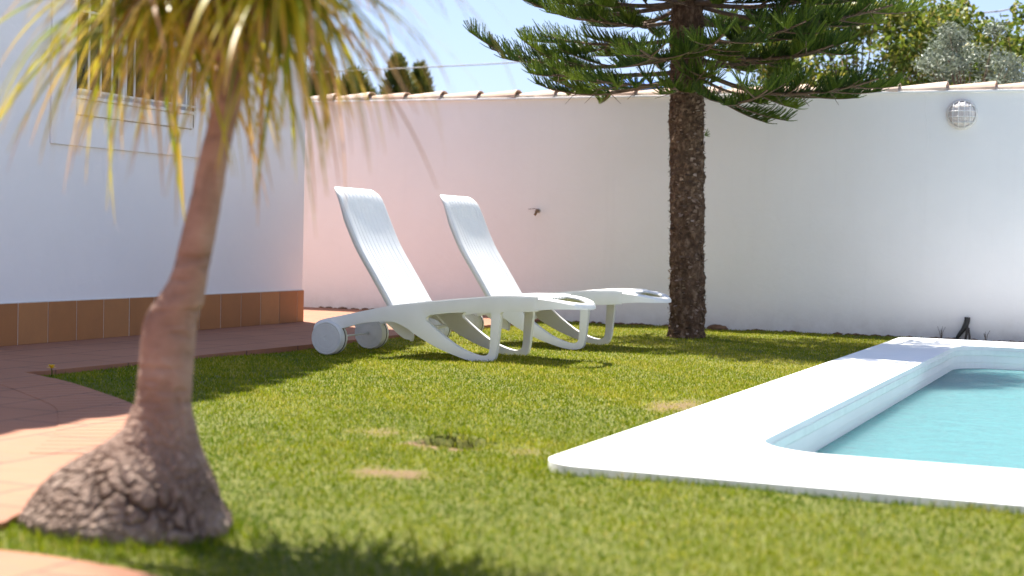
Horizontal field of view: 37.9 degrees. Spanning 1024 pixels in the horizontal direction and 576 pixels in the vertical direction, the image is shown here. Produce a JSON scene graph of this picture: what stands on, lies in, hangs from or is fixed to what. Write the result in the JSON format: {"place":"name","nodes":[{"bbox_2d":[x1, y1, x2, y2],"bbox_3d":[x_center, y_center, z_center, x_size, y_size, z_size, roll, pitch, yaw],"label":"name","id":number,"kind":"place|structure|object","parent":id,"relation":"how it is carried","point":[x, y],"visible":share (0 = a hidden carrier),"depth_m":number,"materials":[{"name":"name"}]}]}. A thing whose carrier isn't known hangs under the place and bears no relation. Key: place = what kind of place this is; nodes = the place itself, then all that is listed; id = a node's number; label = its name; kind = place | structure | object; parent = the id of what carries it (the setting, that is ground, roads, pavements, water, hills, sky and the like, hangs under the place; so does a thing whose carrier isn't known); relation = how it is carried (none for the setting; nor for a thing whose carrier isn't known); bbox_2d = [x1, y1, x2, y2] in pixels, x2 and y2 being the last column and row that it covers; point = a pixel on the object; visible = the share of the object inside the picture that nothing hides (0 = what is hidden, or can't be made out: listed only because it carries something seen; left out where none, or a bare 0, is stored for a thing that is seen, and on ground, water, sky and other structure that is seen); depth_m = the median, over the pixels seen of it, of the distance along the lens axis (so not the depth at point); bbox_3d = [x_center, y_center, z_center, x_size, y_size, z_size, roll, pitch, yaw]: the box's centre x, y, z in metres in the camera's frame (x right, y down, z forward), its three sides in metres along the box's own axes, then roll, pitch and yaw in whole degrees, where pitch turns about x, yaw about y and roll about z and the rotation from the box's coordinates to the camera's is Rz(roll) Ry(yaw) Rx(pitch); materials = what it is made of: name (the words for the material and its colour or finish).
{"place":"outdoors","nodes":[
{"label":"outdoors","id":0,"kind":"place"},
{"bbox_2d":[0,0,306,346],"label":"white house","id":1,"kind":"structure","parent":0,"point":[77,262],"depth_m":11.20,"materials":[{"name":"paint"}]},
{"bbox_2d":[76,0,194,128],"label":"window","id":2,"kind":"structure","parent":1,"relation":"in","point":[163,117],"depth_m":11.29,"materials":[{"name":"white metal"}]},
{"bbox_2d":[0,307,540,575],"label":"pavement","id":3,"kind":"structure","parent":0,"point":[49,426],"depth_m":6.91,"materials":[{"name":"ceramic"}]},
{"bbox_2d":[0,320,1023,575],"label":"lawn","id":4,"kind":"structure","parent":0,"point":[452,440],"depth_m":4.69,"materials":[{"name":"plant"}]},
{"bbox_2d":[48,364,54,376],"bbox_3d":[-2.603,0.468,8.431,0.056,0.072,0.057,2,2,23],"label":"dandelion","id":5,"kind":"object","parent":4,"relation":"on","point":[51,366],"visible":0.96,"depth_m":8.43,"materials":[{"name":"yellow plant"}]},
{"bbox_2d":[0,0,518,547],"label":"ponytail palm","id":6,"kind":"object","parent":4,"relation":"on","point":[144,474],"visible":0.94,"depth_m":4.03,"materials":[{"name":"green plant"}]},
{"bbox_2d":[312,187,595,361],"bbox_3d":[-0.357,-0.101,10.449,1.948,1.181,0.768,2,2,21],"label":"sun lounger","id":7,"kind":"object","parent":4,"relation":"on","point":[410,309],"visible":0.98,"depth_m":10.42,"materials":[{"name":"white plastic"}]},
{"bbox_2d":[429,195,670,349],"bbox_3d":[0.314,-0.134,11.865,1.948,1.181,0.768,2,2,22],"label":"sun lounger","id":8,"kind":"object","parent":4,"relation":"on","point":[486,264],"visible":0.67,"depth_m":11.94,"materials":[{"name":"white plastic"}]},
{"bbox_2d":[319,306,1020,341],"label":"soil crumbs","id":9,"kind":"object","parent":4,"relation":"on","point":[835,333],"visible":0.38,"depth_m":14.41,"materials":[{"name":"brown soil"}]},
{"bbox_2d":[462,0,926,338],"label":"norfolk pine","id":10,"kind":"object","parent":4,"relation":"on","point":[804,23],"visible":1,"depth_m":12.74,"materials":[{"name":"green plant"}]},
{"bbox_2d":[707,324,727,329],"bbox_3d":[1.994,0.394,14.477,0.218,0.085,0.096,2,2,23],"label":"soil clod","id":11,"kind":"object","parent":4,"relation":"on","point":[717,327],"visible":0.69,"depth_m":14.45,"materials":[{"name":"brown soil"}]},
{"bbox_2d":[548,337,1023,513],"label":"swimming pool","id":12,"kind":"structure","parent":4,"relation":"in","point":[776,434],"depth_m":6.17,"materials":[{"name":"white concrete"}]},
{"bbox_2d":[815,369,1023,469],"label":"water","id":13,"kind":"structure","parent":12,"relation":"in","point":[971,417],"depth_m":8.31,"materials":[{"name":"teal liquid"}]},
{"bbox_2d":[955,317,970,339],"bbox_3d":[4.114,0.395,13.641,0.162,0.261,0.060,2,2,23],"label":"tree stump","id":14,"kind":"object","parent":4,"relation":"on","point":[965,328],"visible":0.78,"depth_m":13.60,"materials":[{"name":"wood"}]},
{"bbox_2d":[308,7,1021,72],"bbox_3d":[-8.165,-5.220,31.649,45.746,1.614,0.025,2,2,23],"label":"overhead cable","id":15,"kind":"object","parent":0,"point":[576,57],"visible":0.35,"depth_m":28.53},
{"bbox_2d":[307,0,1023,94],"label":"sky","id":16,"kind":"structure","parent":0,"point":[466,48],"materials":[{"name":"blue"}]},
{"label":"ground","id":17,"kind":"structure","parent":0,"visible":0},
{"bbox_2d":[308,65,336,95],"bbox_3d":[-4.922,-3.048,37.856,3.788,5.508,3.912,2,2,23],"label":"cypress tree","id":18,"kind":"object","parent":17,"relation":"on","point":[313,88],"visible":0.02,"depth_m":37.60,"materials":[{"name":"green plant"}]},
{"bbox_2d":[330,65,380,94],"bbox_3d":[-3.983,-2.937,37.339,3.858,5.364,4.040,2,2,23],"label":"cypress tree","id":19,"kind":"object","parent":17,"relation":"on","point":[347,86],"visible":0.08,"depth_m":37.28,"materials":[{"name":"green plant"}]},
{"bbox_2d":[377,51,417,94],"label":"cypress tree","id":20,"kind":"object","parent":17,"relation":"on","point":[393,83],"visible":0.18,"depth_m":40.19,"materials":[{"name":"green plant"}]},
{"bbox_2d":[410,59,435,93],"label":"cypress tree","id":21,"kind":"object","parent":17,"relation":"on","point":[419,77],"visible":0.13,"depth_m":41.04,"materials":[{"name":"green plant"}]},
{"bbox_2d":[558,78,664,90],"bbox_3d":[1.638,-1.214,19.939,1.700,3.164,2.000,2,2,23],"label":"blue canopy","id":22,"kind":"object","parent":17,"relation":"on","point":[639,79],"depth_m":19.60,"materials":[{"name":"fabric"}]},
{"bbox_2d":[302,81,1023,341],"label":"boundary wall","id":23,"kind":"structure","parent":17,"relation":"on","point":[896,211],"depth_m":14.53,"materials":[{"name":"white paint"}]},
{"bbox_2d":[533,208,540,215],"bbox_3d":[0.212,-0.777,15.285,0.134,0.079,0.099,2,2,23],"label":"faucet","id":24,"kind":"object","parent":23,"relation":"attached to","point":[538,210],"visible":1,"depth_m":15.25,"materials":[{"name":"metal"}]},
{"bbox_2d":[946,99,977,129],"bbox_3d":[4.101,-1.587,13.603,0.280,0.280,0.095,2,2,23],"label":"bulkhead lamp","id":25,"kind":"object","parent":23,"relation":"attached to","point":[961,114],"visible":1,"depth_m":13.59,"materials":[{"name":"white glass"}]},
{"bbox_2d":[723,0,996,88],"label":"garden tree","id":26,"kind":"object","parent":17,"relation":"on","point":[922,22],"visible":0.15,"depth_m":17.59,"materials":[{"name":"green plant"}]},
{"bbox_2d":[858,1,1023,82],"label":"garden tree","id":27,"kind":"object","parent":17,"relation":"on","point":[977,40],"visible":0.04,"depth_m":19.07,"materials":[{"name":"green plant"}]},
{"bbox_2d":[911,19,1023,84],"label":"olive tree","id":28,"kind":"object","parent":17,"relation":"on","point":[952,37],"visible":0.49,"depth_m":16.15,"materials":[{"name":"green plant"}]},
{"bbox_2d":[952,0,1023,84],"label":"garden tree","id":29,"kind":"object","parent":17,"relation":"on","point":[1016,22],"visible":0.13,"depth_m":17.92,"materials":[{"name":"green plant"}]}
]}

